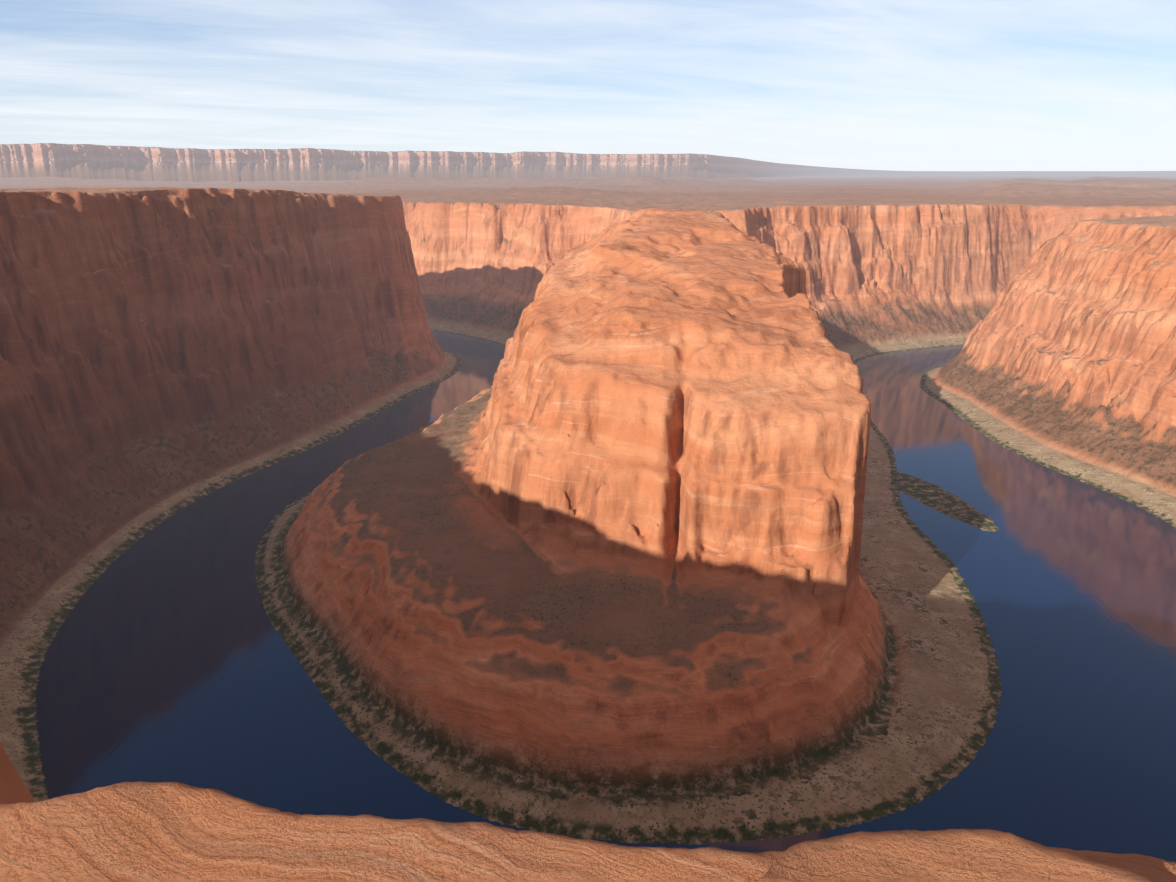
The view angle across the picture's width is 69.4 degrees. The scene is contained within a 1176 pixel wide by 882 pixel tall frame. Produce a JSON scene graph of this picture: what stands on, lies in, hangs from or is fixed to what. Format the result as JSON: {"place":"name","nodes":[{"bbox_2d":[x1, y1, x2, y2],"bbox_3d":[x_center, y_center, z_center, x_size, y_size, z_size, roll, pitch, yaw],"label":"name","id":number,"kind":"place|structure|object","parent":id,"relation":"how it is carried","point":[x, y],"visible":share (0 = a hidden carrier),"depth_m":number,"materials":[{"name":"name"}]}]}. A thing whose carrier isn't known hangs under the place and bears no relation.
{"place":"outdoors","nodes":[
{"label":"outdoors","id":0,"kind":"place"},
{"bbox_2d":[0,175,1175,844],"bbox_3d":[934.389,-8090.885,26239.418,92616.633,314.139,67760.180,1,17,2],"label":"canyon ground","id":1,"kind":"structure","parent":0,"point":[632,543],"depth_m":677.02,"materials":[{"name":"orange stone"}]},
{"bbox_2d":[0,781,1175,881],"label":"rock ledge","id":2,"kind":"object","parent":1,"relation":"on","point":[140,831],"visible":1,"depth_m":2.11,"materials":[{"name":"stone"}]},
{"bbox_2d":[0,143,1175,181],"bbox_3d":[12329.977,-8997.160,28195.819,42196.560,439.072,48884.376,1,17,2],"label":"distant cliffs","id":3,"kind":"structure","parent":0,"point":[85,161],"depth_m":10801.02,"materials":[{"name":"brown stone"}]},
{"bbox_2d":[0,0,1175,170],"label":"sky","id":4,"kind":"structure","parent":0,"point":[891,85],"materials":[{"name":"blue"}]},
{"bbox_2d":[35,331,1175,861],"bbox_3d":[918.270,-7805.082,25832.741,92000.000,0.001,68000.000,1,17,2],"label":"river water","id":5,"kind":"structure","parent":0,"point":[169,657],"depth_m":558.04,"materials":[{"name":"blue liquid"}]}
]}

